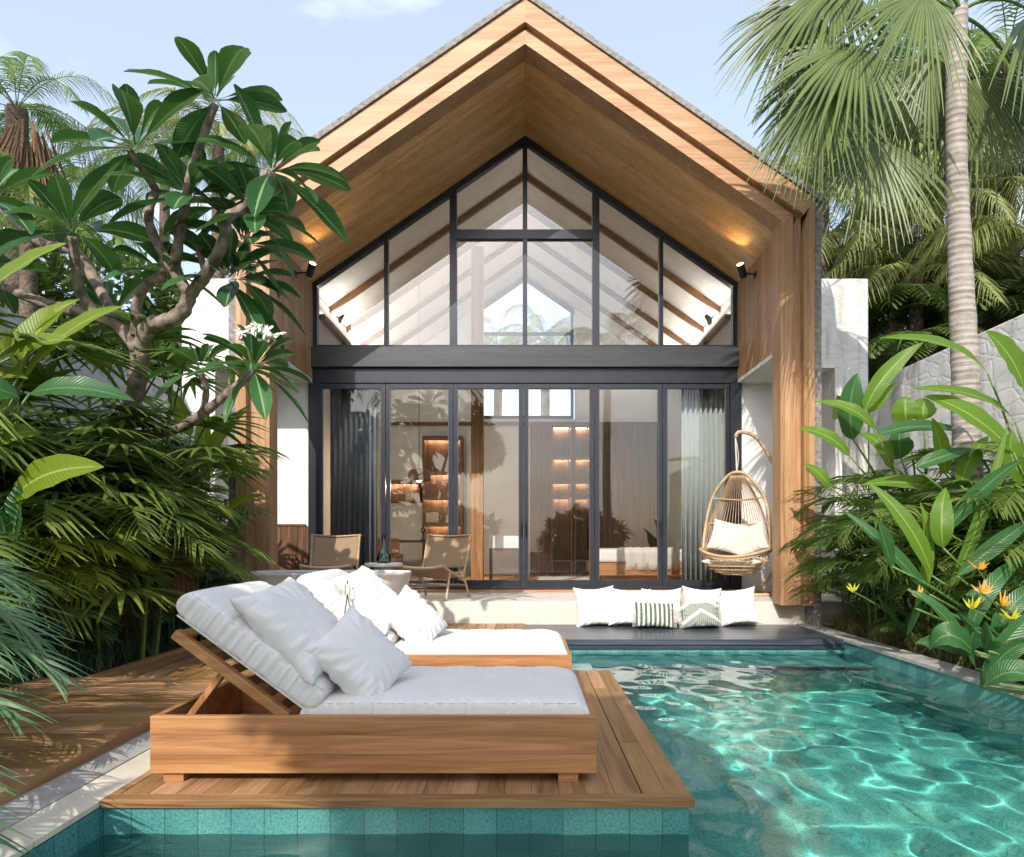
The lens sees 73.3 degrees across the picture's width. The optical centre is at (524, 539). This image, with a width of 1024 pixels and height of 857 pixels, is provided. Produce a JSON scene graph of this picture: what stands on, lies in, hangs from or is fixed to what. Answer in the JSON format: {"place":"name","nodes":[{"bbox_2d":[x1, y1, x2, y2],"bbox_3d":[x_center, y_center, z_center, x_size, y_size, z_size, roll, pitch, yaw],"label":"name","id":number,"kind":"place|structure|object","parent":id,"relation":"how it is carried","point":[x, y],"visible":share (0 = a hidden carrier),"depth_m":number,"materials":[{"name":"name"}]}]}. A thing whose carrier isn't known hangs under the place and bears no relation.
{"place":"outdoors","nodes":[
{"label":"outdoors","id":0,"kind":"place"},
{"bbox_2d":[0,626,1013,687],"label":"ground","id":1,"kind":"structure","parent":0,"point":[165,648],"depth_m":6.60,"materials":[{"name":"soil"}]},
{"bbox_2d":[0,531,97,739],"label":"blue palm","id":2,"kind":"object","parent":1,"relation":"on","point":[40,661],"visible":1,"depth_m":3.25,"materials":[{"name":"green plant"}]},
{"bbox_2d":[0,440,105,568],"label":"parlour palm","id":3,"kind":"object","parent":1,"relation":"on","point":[4,542],"visible":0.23,"depth_m":4.90,"materials":[{"name":"green plant"}]},
{"bbox_2d":[2,381,104,636],"bbox_3d":[-4.945,-0.176,6.278,2.623,2.603,2.392,0,0,-25],"label":"lady palm","id":4,"kind":"object","parent":1,"relation":"on","point":[65,410],"visible":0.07,"depth_m":6.58,"materials":[{"name":"green plant"}]},
{"bbox_2d":[0,51,122,314],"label":"coconut palm","id":5,"kind":"object","parent":1,"relation":"on","point":[13,113],"visible":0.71,"depth_m":11.90,"materials":[{"name":"green plant"}]},
{"bbox_2d":[0,119,66,241],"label":"dead leaf skirt","id":6,"kind":"object","parent":5,"relation":"hanging from","point":[36,155],"visible":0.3,"depth_m":11.67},
{"bbox_2d":[0,243,133,561],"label":"strelitzia","id":7,"kind":"object","parent":1,"relation":"on","point":[42,474],"visible":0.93,"depth_m":4.61,"materials":[{"name":"green plant"}]},
{"bbox_2d":[0,598,145,672],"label":"feather palm","id":8,"kind":"object","parent":1,"relation":"on","point":[49,638],"visible":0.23,"depth_m":5.42,"materials":[{"name":"green plant"}]},
{"bbox_2d":[0,148,147,316],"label":"coconut palm","id":9,"kind":"object","parent":1,"relation":"on","point":[28,280],"visible":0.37,"depth_m":10.85,"materials":[{"name":"green plant"}]},
{"bbox_2d":[0,518,147,677],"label":"parlour palm","id":10,"kind":"object","parent":1,"relation":"on","point":[63,549],"visible":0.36,"depth_m":5.10,"materials":[{"name":"green plant"}]},
{"bbox_2d":[0,730,149,832],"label":"kerb strip","id":11,"kind":"object","parent":1,"relation":"on","point":[35,800],"visible":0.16,"depth_m":3.10,"materials":[{"name":"stone"}]},
{"bbox_2d":[0,677,149,805],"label":"deck edge","id":12,"kind":"object","parent":1,"relation":"on","point":[47,774],"visible":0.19,"depth_m":3.28,"materials":[{"name":"brown wood"}]},
{"bbox_2d":[21,514,129,655],"bbox_3d":[-3.949,0.442,5.609,1.342,1.397,0.740,0,0,31],"label":"strelitzia","id":13,"kind":"object","parent":1,"relation":"on","point":[62,625],"visible":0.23,"depth_m":5.48,"materials":[{"name":"green plant"}]},
{"bbox_2d":[0,535,176,676],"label":"parlour palm","id":14,"kind":"object","parent":1,"relation":"on","point":[140,561],"visible":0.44,"depth_m":5.37,"materials":[{"name":"green plant"}]},
{"bbox_2d":[0,307,180,618],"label":"garden wall","id":15,"kind":"structure","parent":1,"relation":"on","point":[99,375],"depth_m":8.27,"materials":[{"name":"grey paint"}]},
{"bbox_2d":[0,456,184,640],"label":"feather palm","id":16,"kind":"object","parent":1,"relation":"on","point":[64,607],"visible":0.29,"depth_m":5.05,"materials":[{"name":"green plant"}]},
{"bbox_2d":[0,617,200,687],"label":"ground cover","id":17,"kind":"object","parent":1,"relation":"on","point":[90,659],"visible":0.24,"depth_m":5.84,"materials":[{"name":"green plant"}]},
{"bbox_2d":[3,476,276,653],"bbox_3d":[-3.759,0.183,6.014,3.085,1.740,3.242,0,0,-33],"label":"feather palm","id":18,"kind":"object","parent":17,"relation":"on","point":[214,556],"visible":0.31,"depth_m":5.64,"materials":[{"name":"green plant"}]},
{"bbox_2d":[29,119,172,289],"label":"coconut palm","id":19,"kind":"object","parent":1,"relation":"on","point":[71,180],"visible":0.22,"depth_m":15.13,"materials":[{"name":"green plant"}]},
{"bbox_2d":[0,310,203,679],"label":"lady palm","id":20,"kind":"object","parent":1,"relation":"on","point":[89,352],"visible":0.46,"depth_m":5.49,"materials":[{"name":"green plant"}]},
{"bbox_2d":[0,677,226,787],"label":"deck","id":21,"kind":"structure","parent":1,"relation":"on","point":[109,707],"depth_m":4.14,"materials":[{"name":"brown wood"}]},
{"bbox_2d":[6,486,222,665],"bbox_3d":[-3.856,0.342,6.047,2.244,1.563,2.550,0,0,-17],"label":"parlour palm","id":22,"kind":"object","parent":1,"relation":"on","point":[128,568],"visible":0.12,"depth_m":5.71,"materials":[{"name":"green plant"}]},
{"bbox_2d":[0,405,250,662],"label":"parlour palm","id":23,"kind":"object","parent":1,"relation":"on","point":[154,490],"visible":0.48,"depth_m":5.39,"materials":[{"name":"green plant"}]},
{"bbox_2d":[0,304,298,670],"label":"lady palm","id":24,"kind":"object","parent":1,"relation":"on","point":[39,374],"visible":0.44,"depth_m":6.02,"materials":[{"name":"green plant"}]},
{"bbox_2d":[148,540,197,613],"bbox_3d":[-3.347,0.366,6.503,0.451,0.737,0.426,0,0,0],"label":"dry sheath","id":25,"kind":"object","parent":24,"relation":"attached to","point":[187,582],"visible":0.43,"depth_m":6.42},
{"bbox_2d":[70,105,242,299],"bbox_3d":[-8.955,-4.632,17.187,3.732,11.517,3.778,0,0,17],"label":"coconut palm","id":26,"kind":"object","parent":1,"relation":"on","point":[164,216],"visible":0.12,"depth_m":16.89,"materials":[{"name":"green plant"}]},
{"bbox_2d":[0,36,350,651],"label":"frangipani tree","id":27,"kind":"object","parent":1,"relation":"on","point":[270,200],"visible":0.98,"depth_m":5.29,"materials":[{"name":"green plant"}]},
{"bbox_2d":[0,216,393,436],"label":"broadleaf tree","id":28,"kind":"object","parent":1,"relation":"on","point":[165,303],"visible":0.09,"depth_m":13.18,"materials":[{"name":"green plant"}]},
{"bbox_2d":[182,279,227,567],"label":"stone wall","id":29,"kind":"structure","parent":1,"relation":"on","point":[209,315],"depth_m":10.60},
{"bbox_2d":[138,443,276,643],"bbox_3d":[-3.758,0.027,7.536,2.214,2.196,2.018,0,0,-28],"label":"lady palm","id":30,"kind":"object","parent":1,"relation":"on","point":[171,623],"visible":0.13,"depth_m":7.64,"materials":[{"name":"green plant"}]},
{"bbox_2d":[167,387,262,625],"bbox_3d":[-3.541,-0.228,7.379,1.752,2.726,0.634,0,0,41],"label":"strelitzia","id":31,"kind":"object","parent":1,"relation":"on","point":[215,438],"visible":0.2,"depth_m":7.21,"materials":[{"name":"green plant"}]},
{"bbox_2d":[131,86,305,278],"bbox_3d":[-6.205,-3.888,14.061,3.554,10.029,3.377,0,0,-36],"label":"coconut palm","id":32,"kind":"object","parent":1,"relation":"on","point":[217,151],"visible":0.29,"depth_m":13.78,"materials":[{"name":"green plant"}]},
{"bbox_2d":[110,623,524,677],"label":"deck","id":33,"kind":"structure","parent":1,"relation":"on","point":[185,664],"depth_m":5.90,"materials":[{"name":"brown wood"}]},
{"bbox_2d":[208,0,841,625],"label":"villa","id":34,"kind":"object","parent":1,"relation":"on","point":[636,226],"visible":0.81,"depth_m":10.56,"materials":[{"name":"wood"}]},
{"bbox_2d":[321,384,385,561],"bbox_3d":[-2.672,-0.839,10.617,1.043,3.127,0.066,0,0,0],"label":"glass door","id":35,"kind":"structure","parent":34,"relation":"in","point":[323,386],"depth_m":10.59,"materials":[{"name":"metal"}]},
{"bbox_2d":[330,389,377,569],"bbox_3d":[-2.725,-0.922,10.950,0.756,3.412,0.106,0,0,0],"label":"curtain","id":36,"kind":"object","parent":34,"relation":"hanging from","point":[353,461],"visible":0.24,"depth_m":10.94,"materials":[{"name":"fabric"}]},
{"bbox_2d":[386,384,452,586],"bbox_3d":[-1.627,-0.839,10.617,1.035,3.127,0.066,0,0,0],"label":"glass door","id":37,"kind":"structure","parent":34,"relation":"in","point":[388,386],"depth_m":10.59,"materials":[{"name":"metal"}]},
{"bbox_2d":[422,436,463,562],"bbox_3d":[-1.875,-0.777,15.785,0.910,3.162,0.370,0,0,0],"label":"bookcase","id":38,"kind":"object","parent":34,"relation":"on","point":[435,464],"visible":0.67,"depth_m":15.95,"materials":[{"name":"brown wood"}]},
{"bbox_2d":[453,384,522,586],"bbox_3d":[-0.564,-0.839,10.591,1.079,3.127,0.119,0,0,0],"label":"glass door","id":39,"kind":"structure","parent":34,"relation":"in","point":[470,583],"depth_m":10.59,"materials":[{"name":"metal"}]},
{"bbox_2d":[312,136,737,345],"bbox_3d":[0.000,-4.578,10.625,6.536,3.253,0.130,0,0,0],"label":"gable window","id":40,"kind":"structure","parent":34,"relation":"in","point":[524,235],"depth_m":10.58,"materials":[{"name":"metal"}]},
{"bbox_2d":[484,277,573,418],"bbox_3d":[0.000,-4.480,16.070,2.300,3.335,0.100,0,0,0],"label":"rear window","id":41,"kind":"structure","parent":34,"relation":"in","point":[520,281],"depth_m":16.03,"materials":[{"name":"metal"}]},
{"bbox_2d":[524,384,593,586],"bbox_3d":[0.524,-0.839,10.591,1.086,3.127,0.119,0,0,0],"label":"glass door","id":42,"kind":"structure","parent":34,"relation":"in","point":[527,583],"depth_m":10.59,"materials":[{"name":"metal"}]},
{"bbox_2d":[550,423,572,574],"bbox_3d":[0.830,-0.912,15.760,0.500,3.432,0.420,0,0,0],"label":"bookcase","id":43,"kind":"object","parent":34,"relation":"on","point":[561,498],"visible":0.98,"depth_m":15.95,"materials":[{"name":"brown wood"}]},
{"bbox_2d":[573,423,588,574],"bbox_3d":[1.300,-0.912,15.760,0.400,3.432,0.420,0,0,0],"label":"bookcase","id":44,"kind":"object","parent":34,"relation":"on","point":[580,494],"visible":0.9,"depth_m":15.95,"materials":[{"name":"brown wood"}]},
{"bbox_2d":[594,384,661,586],"bbox_3d":[1.594,-0.839,10.591,1.043,3.127,0.119,0,0,0],"label":"glass door","id":45,"kind":"structure","parent":34,"relation":"in","point":[597,582],"depth_m":10.59,"materials":[{"name":"metal"}]},
{"bbox_2d":[607,452,648,547],"bbox_3d":[2.385,-0.622,15.929,0.950,2.812,0.019,0,0,0],"label":"interior door","id":46,"kind":"structure","parent":34,"relation":"in","point":[627,472],"depth_m":15.92,"materials":[{"name":"brown wood"}]},
{"bbox_2d":[586,548,681,579],"bbox_3d":[2.225,0.494,14.150,1.750,0.620,2.100,0,0,0],"label":"bed","id":47,"kind":"object","parent":34,"relation":"on","point":[612,563],"visible":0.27,"depth_m":13.13,"materials":[{"name":"brown wood"}]},
{"bbox_2d":[619,547,678,570],"bbox_3d":[2.402,0.371,13.482,1.061,0.450,0.836,0,0,0],"label":"throw blanket","id":48,"kind":"object","parent":47,"relation":"on","point":[641,557],"visible":0.77,"depth_m":13.08,"materials":[{"name":"beige fabric"}]},
{"bbox_2d":[662,384,729,586],"bbox_3d":[2.637,-0.839,10.617,1.030,3.127,0.066,0,0,0],"label":"glass door","id":49,"kind":"structure","parent":34,"relation":"in","point":[665,582],"depth_m":10.59,"materials":[{"name":"metal"}]},
{"bbox_2d":[682,389,724,579],"bbox_3d":[2.860,-0.862,10.970,0.726,3.292,0.106,0,0,0],"label":"curtain","id":50,"kind":"object","parent":34,"relation":"hanging from","point":[703,443],"visible":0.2,"depth_m":10.96,"materials":[{"name":"fabric"}]},
{"bbox_2d":[485,304,569,415],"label":"coconut palm","id":51,"kind":"object","parent":1,"relation":"on","point":[545,402],"visible":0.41,"depth_m":20.33,"materials":[{"name":"green plant"}]},
{"bbox_2d":[418,592,864,625],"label":"terrace","id":52,"kind":"structure","parent":1,"relation":"on","point":[521,607],"depth_m":8.88,"materials":[{"name":"beige concrete"}]},
{"bbox_2d":[237,570,411,594],"bbox_3d":[-2.300,0.728,8.000,1.900,0.705,0.960,0,0,0],"label":"bathtub","id":53,"kind":"object","parent":52,"relation":"on","point":[396,581],"visible":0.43,"depth_m":7.65,"materials":[{"name":"stone"}]},
{"bbox_2d":[298,534,360,569],"bbox_3d":[-2.717,0.365,9.621,0.718,0.893,0.949,0,0,-6],"label":"lounge chair","id":54,"kind":"object","parent":52,"relation":"on","point":[329,552],"visible":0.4,"depth_m":9.98,"materials":[{"name":"wicker"}]},
{"bbox_2d":[399,534,471,600],"bbox_3d":[-1.230,0.365,9.423,0.718,0.893,0.949,0,0,20],"label":"lounge chair","id":55,"kind":"object","parent":52,"relation":"on","point":[443,554],"visible":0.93,"depth_m":9.71,"materials":[{"name":"wicker"}]},
{"bbox_2d":[699,430,772,595],"bbox_3d":[3.133,-0.374,9.806,1.392,2.356,0.985,0,0,-41],"label":"hanging chair","id":56,"kind":"object","parent":52,"relation":"on","point":[711,553],"visible":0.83,"depth_m":9.77,"materials":[{"name":"wicker"}]},
{"bbox_2d":[702,557,765,565],"bbox_3d":[2.957,0.304,9.662,0.800,0.154,0.660,0,0,28],"label":"seat cushion","id":57,"kind":"object","parent":56,"relation":"in","point":[757,562],"visible":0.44,"depth_m":9.41,"materials":[{"name":"beige fabric"}]},
{"bbox_2d":[706,518,747,554],"bbox_3d":[2.904,-0.036,9.860,0.500,0.480,0.176,14,-16,20],"label":"pillow","id":58,"kind":"object","parent":57,"relation":"on","point":[726,536],"visible":0.98,"depth_m":9.79,"materials":[{"name":"beige fabric"}]},
{"bbox_2d":[775,522,907,639],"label":"parlour palm","id":59,"kind":"object","parent":1,"relation":"on","point":[840,544],"visible":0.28,"depth_m":7.60,"materials":[{"name":"green plant"}]},
{"bbox_2d":[822,279,867,599],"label":"stone wall","id":60,"kind":"structure","parent":1,"relation":"on","point":[845,320],"depth_m":10.60,"materials":[{"name":"paint"}]},
{"bbox_2d":[775,124,946,278],"bbox_3d":[5.484,-2.955,12.525,4.061,8.166,3.860,0,0,4],"label":"coconut palm","id":61,"kind":"object","parent":1,"relation":"on","point":[825,222],"visible":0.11,"depth_m":12.25,"materials":[{"name":"green plant"}]},
{"bbox_2d":[783,556,948,622],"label":"feather palm","id":62,"kind":"object","parent":1,"relation":"on","point":[863,609],"visible":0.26,"depth_m":7.98,"materials":[{"name":"green plant"}]},
{"bbox_2d":[713,0,1023,626],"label":"fan palm","id":63,"kind":"object","parent":1,"relation":"on","point":[837,84],"visible":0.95,"depth_m":6.80,"materials":[{"name":"green plant"}]},
{"bbox_2d":[791,523,956,644],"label":"parlour palm","id":64,"kind":"object","parent":1,"relation":"on","point":[836,562],"visible":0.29,"depth_m":7.25,"materials":[{"name":"green plant"}]},
{"bbox_2d":[798,342,951,614],"bbox_3d":[3.973,-0.499,7.471,1.987,3.266,1.194,0,0,-13],"label":"strelitzia","id":65,"kind":"object","parent":1,"relation":"on","point":[852,404],"visible":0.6,"depth_m":7.47,"materials":[{"name":"green plant"}]},
{"bbox_2d":[776,471,1011,622],"bbox_3d":[4.438,0.187,8.014,2.642,1.874,2.842,0,0,-5],"label":"parlour palm","id":66,"kind":"object","parent":1,"relation":"on","point":[855,478],"visible":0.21,"depth_m":7.72,"materials":[{"name":"green plant"}]},
{"bbox_2d":[812,187,980,291],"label":"coconut palm","id":67,"kind":"object","parent":1,"relation":"on","point":[840,235],"visible":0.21,"depth_m":12.21,"materials":[{"name":"green plant"}]},
{"bbox_2d":[814,502,1001,630],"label":"parlour palm","id":68,"kind":"object","parent":1,"relation":"on","point":[840,520],"visible":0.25,"depth_m":6.83,"materials":[{"name":"green plant"}]},
{"bbox_2d":[823,188,1023,359],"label":"coconut palm","id":69,"kind":"object","parent":1,"relation":"on","point":[879,272],"visible":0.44,"depth_m":11.66,"materials":[{"name":"green plant"}]},
{"bbox_2d":[868,283,985,363],"bbox_3d":[6.637,-1.642,12.388,2.911,5.544,2.940,0,0,-44],"label":"tree fern","id":70,"kind":"object","parent":1,"relation":"on","point":[896,315],"visible":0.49,"depth_m":12.13,"materials":[{"name":"green plant"}]},
{"bbox_2d":[868,323,985,382],"bbox_3d":[6.651,-1.190,11.895,2.646,4.641,2.620,0,0,2],"label":"tree fern","id":71,"kind":"object","parent":1,"relation":"on","point":[878,351],"visible":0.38,"depth_m":11.45,"materials":[{"name":"green plant"}]},
{"bbox_2d":[832,126,1023,332],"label":"coconut palm","id":72,"kind":"object","parent":1,"relation":"on","point":[978,212],"visible":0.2,"depth_m":12.49,"materials":[{"name":"green plant"}]},
{"bbox_2d":[854,542,1010,656],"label":"parlour palm","id":73,"kind":"object","parent":1,"relation":"on","point":[916,561],"visible":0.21,"depth_m":6.51,"materials":[{"name":"green plant"}]},
{"bbox_2d":[841,424,1023,627],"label":"strelitzia","id":74,"kind":"object","parent":1,"relation":"on","point":[938,527],"visible":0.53,"depth_m":5.68,"materials":[{"name":"green plant"}]},
{"bbox_2d":[859,122,1023,266],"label":"coconut palm","id":75,"kind":"object","parent":1,"relation":"on","point":[928,194],"visible":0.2,"depth_m":12.18,"materials":[{"name":"green plant"}]},
{"bbox_2d":[859,0,1023,319],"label":"coconut palm","id":76,"kind":"object","parent":1,"relation":"on","point":[981,40],"visible":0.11,"depth_m":14.59,"materials":[{"name":"green plant"}]},
{"bbox_2d":[869,314,1023,610],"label":"garden wall","id":77,"kind":"structure","parent":1,"relation":"on","point":[934,369],"depth_m":8.65,"materials":[{"name":"white stone"}]},
{"bbox_2d":[881,331,1023,567],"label":"strelitzia","id":78,"kind":"object","parent":1,"relation":"on","point":[944,453],"visible":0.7,"depth_m":6.01,"materials":[{"name":"green plant"}]},
{"bbox_2d":[883,180,1023,329],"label":"coconut palm","id":79,"kind":"object","parent":1,"relation":"on","point":[990,233],"visible":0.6,"depth_m":11.05,"materials":[{"name":"green plant"}]},
{"bbox_2d":[896,484,1023,578],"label":"parlour palm","id":80,"kind":"object","parent":1,"relation":"on","point":[1009,503],"visible":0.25,"depth_m":5.68,"materials":[{"name":"green plant"}]},
{"bbox_2d":[897,279,1023,343],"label":"tree fern","id":81,"kind":"object","parent":1,"relation":"on","point":[999,314],"visible":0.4,"depth_m":11.71,"materials":[{"name":"green plant"}]},
{"bbox_2d":[903,479,1023,622],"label":"lady palm","id":82,"kind":"object","parent":1,"relation":"on","point":[1009,482],"visible":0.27,"depth_m":6.20,"materials":[{"name":"green plant"}]},
{"bbox_2d":[907,557,1023,694],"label":"peace lily","id":83,"kind":"object","parent":1,"relation":"on","point":[1003,662],"visible":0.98,"depth_m":4.52,"materials":[{"name":"green plant"}]},
{"bbox_2d":[907,522,1023,607],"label":"parlour palm","id":84,"kind":"object","parent":1,"relation":"on","point":[1008,549],"visible":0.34,"depth_m":5.64,"materials":[{"name":"green plant"}]},
{"bbox_2d":[0,0,1023,418],"label":"sky","id":85,"kind":"structure","parent":0,"point":[323,58],"materials":[{"name":"blue"}]},
{"bbox_2d":[70,652,1023,856],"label":"water","id":86,"kind":"structure","parent":0,"point":[812,754],"depth_m":3.64,"materials":[{"name":"teal liquid"}]},
{"bbox_2d":[820,610,1023,683],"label":"grass","id":87,"kind":"structure","parent":0,"point":[852,625],"depth_m":7.11,"materials":[{"name":"plant"}]},
{"bbox_2d":[866,587,962,636],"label":"feather palm","id":88,"kind":"object","parent":87,"relation":"on","point":[923,623],"visible":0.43,"depth_m":6.94,"materials":[{"name":"green plant"}]},
{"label":"pool floor","id":89,"kind":"structure","parent":0,"visible":0},
{"bbox_2d":[20,642,1023,856],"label":"pool walls","id":90,"kind":"structure","parent":89,"relation":"on","point":[79,834],"depth_m":2.90,"materials":[{"name":"tile"}]},
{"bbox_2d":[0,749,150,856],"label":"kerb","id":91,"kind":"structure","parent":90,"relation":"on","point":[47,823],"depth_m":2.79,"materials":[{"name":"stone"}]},
{"bbox_2d":[122,670,689,793],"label":"deck platform","id":92,"kind":"structure","parent":90,"relation":"on","point":[631,758],"depth_m":3.14,"materials":[{"name":"brown wood"}]},
{"bbox_2d":[150,581,595,781],"bbox_3d":[-0.680,0.661,3.555,2.000,0.860,0.950,0,0,0],"label":"sun lounger","id":93,"kind":"object","parent":92,"relation":"on","point":[275,713],"visible":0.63,"depth_m":3.08,"materials":[{"name":"brown wood"}]},
{"bbox_2d":[230,577,337,685],"bbox_3d":[-1.100,0.427,3.355,0.196,0.540,0.540,-44,-1,12],"label":"pillow","id":94,"kind":"object","parent":93,"relation":"on","point":[289,619],"visible":0.76,"depth_m":3.16,"materials":[{"name":"white fabric"}]},
{"bbox_2d":[304,605,412,695],"bbox_3d":[-0.800,0.577,3.355,0.176,0.450,0.450,-43,5,27],"label":"pillow","id":95,"kind":"object","parent":93,"relation":"on","point":[353,651],"visible":0.92,"depth_m":3.25,"materials":[{"name":"white fabric"}]},
{"bbox_2d":[100,770,694,807],"bbox_3d":[-0.534,1.108,4.310,2.492,0.036,2.860,0,0,0],"label":"deck border","id":96,"kind":"object","parent":92,"relation":"on","point":[117,799],"visible":0.74,"depth_m":2.88,"materials":[{"name":"brown wood"}]},
{"bbox_2d":[297,569,571,670],"bbox_3d":[-0.680,0.661,5.185,2.000,0.860,0.950,0,0,0],"label":"sun lounger","id":97,"kind":"object","parent":92,"relation":"on","point":[498,647],"visible":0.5,"depth_m":4.75,"materials":[{"name":"fabric"}]},
{"bbox_2d":[332,565,397,634],"bbox_3d":[-1.100,0.427,4.985,0.194,0.540,0.540,-44,-1,12],"label":"pillow","id":98,"kind":"object","parent":97,"relation":"on","point":[372,595],"visible":0.73,"depth_m":4.78,"materials":[{"name":"white fabric"}]},
{"bbox_2d":[382,584,447,642],"bbox_3d":[-0.800,0.577,4.985,0.171,0.450,0.450,-43,5,27],"label":"pillow","id":99,"kind":"object","parent":97,"relation":"on","point":[410,615],"visible":0.91,"depth_m":4.88,"materials":[{"name":"white fabric"}]},
{"bbox_2d":[525,624,844,648],"bbox_3d":[1.750,1.292,7.829,3.491,0.400,2.057,0,0,0],"label":"pool ledge","id":100,"kind":"object","parent":90,"relation":"on","point":[731,636],"visible":0.65,"depth_m":7.68,"materials":[{"name":"stone"}]},
{"bbox_2d":[572,585,616,626],"bbox_3d":[0.884,0.852,8.710,0.530,0.530,0.198,-3,-12,-4],"label":"pillow","id":101,"kind":"object","parent":100,"relation":"on","point":[594,606],"visible":0.98,"depth_m":8.63,"materials":[{"name":"white fabric"}]},
{"bbox_2d":[608,588,650,626],"bbox_3d":[1.320,0.852,8.660,0.530,0.500,0.169,2,-18,5],"label":"pillow","id":102,"kind":"object","parent":100,"relation":"on","point":[622,605],"visible":0.81,"depth_m":8.61,"materials":[{"name":"white fabric"}]},
{"bbox_2d":[632,602,676,627],"bbox_3d":[1.591,0.927,8.460,0.551,0.310,0.159,2,-18,0],"label":"cushion","id":103,"kind":"object","parent":100,"relation":"on","point":[654,614],"visible":1,"depth_m":8.40,"materials":[{"name":"fabric"}]},
{"bbox_2d":[677,602,723,627],"bbox_3d":[2.155,0.927,8.460,0.551,0.310,0.159,-3,-18,0],"label":"cushion","id":104,"kind":"object","parent":100,"relation":"on","point":[699,614],"visible":1,"depth_m":8.40,"materials":[{"name":"fabric"}]},
{"bbox_2d":[719,586,761,626],"bbox_3d":[2.687,0.852,8.710,0.530,0.500,0.167,-6,-21,6],"label":"pillow","id":105,"kind":"object","parent":100,"relation":"on","point":[738,606],"visible":0.93,"depth_m":8.64,"materials":[{"name":"white fabric"}]},
{"bbox_2d":[796,623,1023,698],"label":"pool coping","id":106,"kind":"object","parent":90,"relation":"on","point":[956,671],"visible":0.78,"depth_m":6.30,"materials":[{"name":"stone"}]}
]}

